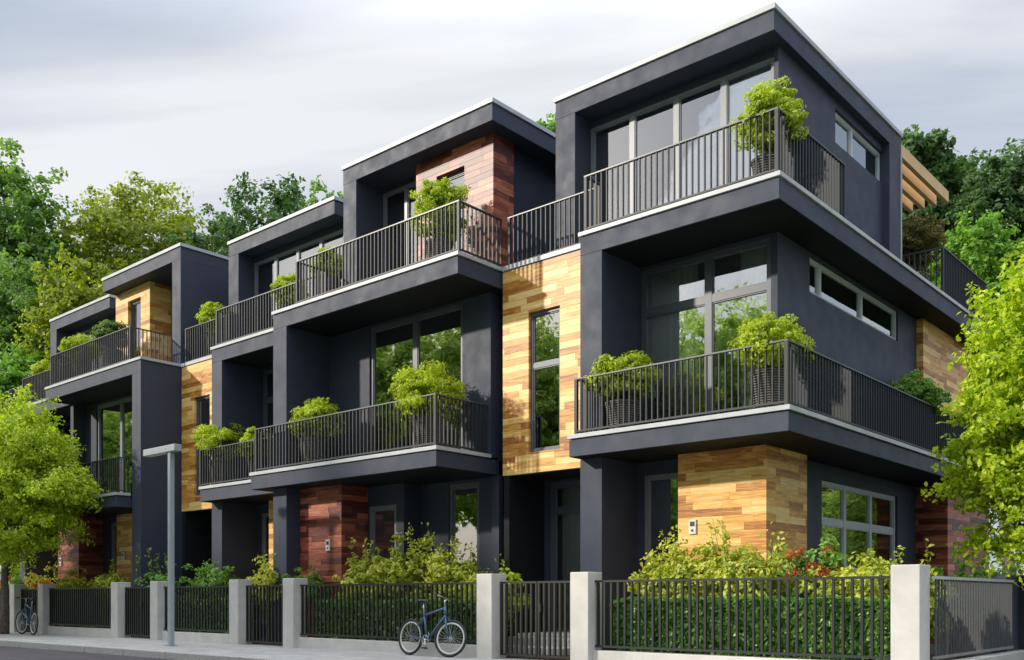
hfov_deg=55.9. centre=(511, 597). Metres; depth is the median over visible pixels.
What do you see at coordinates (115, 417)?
window
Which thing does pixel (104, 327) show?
potted shrub
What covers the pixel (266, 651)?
pavement
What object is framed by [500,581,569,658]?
garden gate
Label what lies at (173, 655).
kerb
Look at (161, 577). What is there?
garden shrub
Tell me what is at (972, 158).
broadleaf tree
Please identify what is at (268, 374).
window
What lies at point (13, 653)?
road
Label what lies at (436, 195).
potted shrub
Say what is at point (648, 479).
window
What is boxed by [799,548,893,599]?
garden shrub
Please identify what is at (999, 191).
broadleaf tree
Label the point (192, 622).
fence section
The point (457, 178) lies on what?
window
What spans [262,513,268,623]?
window
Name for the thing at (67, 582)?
garden shrub
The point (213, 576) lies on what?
garden shrub
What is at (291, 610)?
fence pillar
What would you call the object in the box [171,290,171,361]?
window
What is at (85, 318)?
terraced house
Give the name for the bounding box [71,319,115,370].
window
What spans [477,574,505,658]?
fence pillar
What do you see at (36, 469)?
street tree
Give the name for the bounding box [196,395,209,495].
window
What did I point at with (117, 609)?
fence pillar
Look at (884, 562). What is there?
garden shrub
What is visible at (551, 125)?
broadleaf tree
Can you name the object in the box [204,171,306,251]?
broadleaf tree
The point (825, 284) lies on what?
window
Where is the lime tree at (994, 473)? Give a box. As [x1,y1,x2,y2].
[921,241,1023,589]
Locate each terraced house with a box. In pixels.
[8,294,115,625]
[45,242,228,634]
[181,196,342,635]
[249,97,555,641]
[502,2,997,649]
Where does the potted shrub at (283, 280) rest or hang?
on the terraced house at (227, 381)
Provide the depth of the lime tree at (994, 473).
15.07 m
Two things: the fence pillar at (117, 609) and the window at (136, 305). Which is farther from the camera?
the window at (136, 305)
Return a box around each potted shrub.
[30,359,49,374]
[58,333,92,376]
[90,319,127,365]
[190,422,244,484]
[195,301,230,353]
[238,426,272,479]
[270,272,308,309]
[287,397,344,464]
[308,246,341,290]
[388,359,465,447]
[407,177,470,257]
[583,350,662,428]
[727,75,808,174]
[727,311,814,408]
[889,369,952,415]
[902,214,953,279]
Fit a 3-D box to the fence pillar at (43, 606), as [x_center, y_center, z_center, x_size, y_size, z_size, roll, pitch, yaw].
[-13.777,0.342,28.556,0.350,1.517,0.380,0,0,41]
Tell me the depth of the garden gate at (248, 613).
21.35 m
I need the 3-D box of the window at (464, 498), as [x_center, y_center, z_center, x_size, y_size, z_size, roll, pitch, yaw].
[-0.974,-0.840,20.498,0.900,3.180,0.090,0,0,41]
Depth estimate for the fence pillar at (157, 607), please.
24.07 m
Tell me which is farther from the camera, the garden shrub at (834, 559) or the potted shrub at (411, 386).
the potted shrub at (411, 386)
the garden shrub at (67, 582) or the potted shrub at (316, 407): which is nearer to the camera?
the potted shrub at (316, 407)
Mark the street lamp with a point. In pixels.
(170, 450)
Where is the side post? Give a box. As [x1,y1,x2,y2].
[991,575,1018,653]
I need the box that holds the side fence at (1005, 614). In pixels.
[932,576,1023,659]
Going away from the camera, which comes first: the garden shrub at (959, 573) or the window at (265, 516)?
the garden shrub at (959, 573)
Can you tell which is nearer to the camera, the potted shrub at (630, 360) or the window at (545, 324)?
the potted shrub at (630, 360)
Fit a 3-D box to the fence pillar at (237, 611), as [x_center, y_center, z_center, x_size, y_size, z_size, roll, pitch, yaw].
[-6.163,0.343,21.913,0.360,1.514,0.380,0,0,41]
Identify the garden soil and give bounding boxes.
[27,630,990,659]
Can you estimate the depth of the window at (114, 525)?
29.69 m
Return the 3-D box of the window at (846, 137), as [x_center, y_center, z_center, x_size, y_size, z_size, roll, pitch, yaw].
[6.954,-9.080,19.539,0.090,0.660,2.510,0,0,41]
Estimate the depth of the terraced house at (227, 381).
25.62 m
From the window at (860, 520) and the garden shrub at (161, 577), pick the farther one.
the garden shrub at (161, 577)
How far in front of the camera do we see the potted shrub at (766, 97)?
15.39 m
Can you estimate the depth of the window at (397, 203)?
22.39 m
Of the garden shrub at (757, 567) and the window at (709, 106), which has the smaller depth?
the garden shrub at (757, 567)
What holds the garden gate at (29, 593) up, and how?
attached to the fence pillar at (43, 606)
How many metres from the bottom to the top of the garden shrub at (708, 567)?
2.338 m
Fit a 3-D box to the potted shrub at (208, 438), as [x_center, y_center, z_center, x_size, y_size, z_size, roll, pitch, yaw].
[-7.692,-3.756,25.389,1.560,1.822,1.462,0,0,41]
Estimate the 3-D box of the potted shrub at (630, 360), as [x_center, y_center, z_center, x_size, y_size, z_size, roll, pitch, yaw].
[1.989,-3.635,17.059,1.460,1.580,1.315,0,0,6]
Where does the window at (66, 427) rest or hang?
in the terraced house at (85, 318)
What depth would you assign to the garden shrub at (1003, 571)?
18.53 m
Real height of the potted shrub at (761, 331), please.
1.717 m
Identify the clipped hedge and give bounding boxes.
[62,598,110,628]
[175,598,262,640]
[315,598,476,643]
[609,594,889,659]
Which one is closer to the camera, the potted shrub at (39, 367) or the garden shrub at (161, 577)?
the garden shrub at (161, 577)
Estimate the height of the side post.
1.450 m
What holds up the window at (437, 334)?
in the terraced house at (374, 323)
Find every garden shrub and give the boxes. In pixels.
[0,562,28,588]
[24,562,59,588]
[50,566,91,594]
[89,559,131,596]
[133,547,181,603]
[179,559,240,606]
[246,550,294,640]
[281,563,330,636]
[332,537,388,613]
[363,522,443,599]
[421,536,493,599]
[458,553,529,626]
[627,543,695,597]
[653,518,770,597]
[716,521,800,598]
[774,534,848,597]
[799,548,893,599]
[879,539,957,639]
[930,552,990,652]
[957,554,1022,645]
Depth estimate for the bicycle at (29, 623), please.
27.50 m
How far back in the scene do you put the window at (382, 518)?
21.52 m
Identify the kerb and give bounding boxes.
[0,639,289,659]
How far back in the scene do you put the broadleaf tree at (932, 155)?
35.14 m
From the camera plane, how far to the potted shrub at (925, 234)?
22.08 m
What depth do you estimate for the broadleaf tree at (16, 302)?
41.74 m
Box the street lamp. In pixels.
[143,444,181,645]
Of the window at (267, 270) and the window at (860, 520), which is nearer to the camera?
the window at (860, 520)
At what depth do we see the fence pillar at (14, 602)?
29.73 m
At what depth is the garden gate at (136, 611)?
25.09 m
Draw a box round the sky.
[0,0,1023,578]
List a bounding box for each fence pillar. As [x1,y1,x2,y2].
[9,584,26,631]
[38,584,55,633]
[111,582,130,637]
[150,581,167,639]
[229,579,251,644]
[283,578,307,647]
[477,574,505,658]
[570,572,601,659]
[891,564,929,659]
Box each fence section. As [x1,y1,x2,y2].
[47,587,110,636]
[162,586,228,643]
[298,582,476,656]
[593,576,890,659]
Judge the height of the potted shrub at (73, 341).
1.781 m
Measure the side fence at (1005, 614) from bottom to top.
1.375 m
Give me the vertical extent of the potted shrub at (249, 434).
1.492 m
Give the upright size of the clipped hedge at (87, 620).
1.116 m
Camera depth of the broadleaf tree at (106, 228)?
48.06 m
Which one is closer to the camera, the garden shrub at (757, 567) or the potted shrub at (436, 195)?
the garden shrub at (757, 567)
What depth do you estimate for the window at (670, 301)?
17.55 m
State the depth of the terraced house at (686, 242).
17.78 m
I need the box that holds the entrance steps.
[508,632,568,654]
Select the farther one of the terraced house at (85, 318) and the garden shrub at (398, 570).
the terraced house at (85, 318)
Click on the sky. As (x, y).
(200, 95)
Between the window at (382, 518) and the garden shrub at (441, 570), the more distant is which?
the window at (382, 518)
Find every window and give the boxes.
[62,422,70,499]
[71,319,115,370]
[98,396,131,494]
[112,523,116,573]
[131,299,140,358]
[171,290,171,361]
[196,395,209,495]
[255,229,342,331]
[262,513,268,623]
[263,369,272,469]
[370,505,395,598]
[371,303,461,454]
[383,181,415,272]
[442,170,463,251]
[450,482,478,571]
[531,306,559,451]
[591,57,773,225]
[641,237,770,424]
[645,473,677,593]
[810,258,895,339]
[822,480,894,571]
[835,112,879,180]
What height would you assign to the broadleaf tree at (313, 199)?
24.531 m
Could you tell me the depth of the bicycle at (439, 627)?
17.26 m
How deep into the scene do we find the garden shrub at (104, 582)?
27.37 m
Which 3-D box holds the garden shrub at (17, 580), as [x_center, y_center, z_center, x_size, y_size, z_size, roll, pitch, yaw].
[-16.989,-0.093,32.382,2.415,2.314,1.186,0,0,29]
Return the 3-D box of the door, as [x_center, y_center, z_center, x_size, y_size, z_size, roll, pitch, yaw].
[1.335,-0.810,19.518,1.350,3.120,0.090,0,0,41]
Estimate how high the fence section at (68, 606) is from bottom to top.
1.380 m
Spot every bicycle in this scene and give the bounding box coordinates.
[15,597,38,634]
[398,594,466,656]
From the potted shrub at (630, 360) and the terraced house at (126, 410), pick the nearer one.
the potted shrub at (630, 360)
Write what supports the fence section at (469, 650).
on the pavement
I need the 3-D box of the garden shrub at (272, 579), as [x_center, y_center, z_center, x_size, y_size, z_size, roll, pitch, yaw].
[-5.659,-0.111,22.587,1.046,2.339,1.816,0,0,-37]
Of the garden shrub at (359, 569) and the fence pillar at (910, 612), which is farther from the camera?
the garden shrub at (359, 569)
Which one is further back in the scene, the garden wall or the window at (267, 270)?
the window at (267, 270)
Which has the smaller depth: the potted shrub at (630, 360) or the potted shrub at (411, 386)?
the potted shrub at (630, 360)
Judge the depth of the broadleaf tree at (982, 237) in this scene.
29.19 m
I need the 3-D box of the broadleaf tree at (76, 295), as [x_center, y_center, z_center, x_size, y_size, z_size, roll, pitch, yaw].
[-18.174,-6.737,40.743,5.589,16.015,5.225,0,0,-1]
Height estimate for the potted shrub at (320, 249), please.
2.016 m
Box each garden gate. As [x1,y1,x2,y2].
[21,589,37,630]
[125,587,149,636]
[246,585,282,643]
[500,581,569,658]
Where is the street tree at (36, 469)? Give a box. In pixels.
[0,383,109,633]
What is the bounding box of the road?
[0,646,172,659]
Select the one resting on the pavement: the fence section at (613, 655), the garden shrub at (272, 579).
the fence section at (613, 655)
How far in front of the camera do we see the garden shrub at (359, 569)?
20.22 m
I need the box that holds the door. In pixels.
[551,480,579,631]
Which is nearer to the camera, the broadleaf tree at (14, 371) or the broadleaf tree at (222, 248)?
the broadleaf tree at (14, 371)
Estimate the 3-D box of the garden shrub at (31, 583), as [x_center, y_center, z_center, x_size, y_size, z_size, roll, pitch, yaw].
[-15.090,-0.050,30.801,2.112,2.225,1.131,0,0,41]
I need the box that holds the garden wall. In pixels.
[1018,575,1023,649]
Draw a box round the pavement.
[0,632,536,659]
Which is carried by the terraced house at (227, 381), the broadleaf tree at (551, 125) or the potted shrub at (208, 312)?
the potted shrub at (208, 312)
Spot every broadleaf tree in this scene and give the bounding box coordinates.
[0,137,87,568]
[0,242,85,370]
[0,342,41,415]
[11,242,127,367]
[30,171,230,298]
[164,203,247,256]
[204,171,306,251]
[290,174,342,208]
[536,111,555,133]
[901,124,968,271]
[918,209,1023,571]
[932,137,1023,575]
[945,145,994,206]
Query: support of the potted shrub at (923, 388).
on the terraced house at (686, 242)
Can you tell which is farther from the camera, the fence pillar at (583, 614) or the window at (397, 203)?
the window at (397, 203)

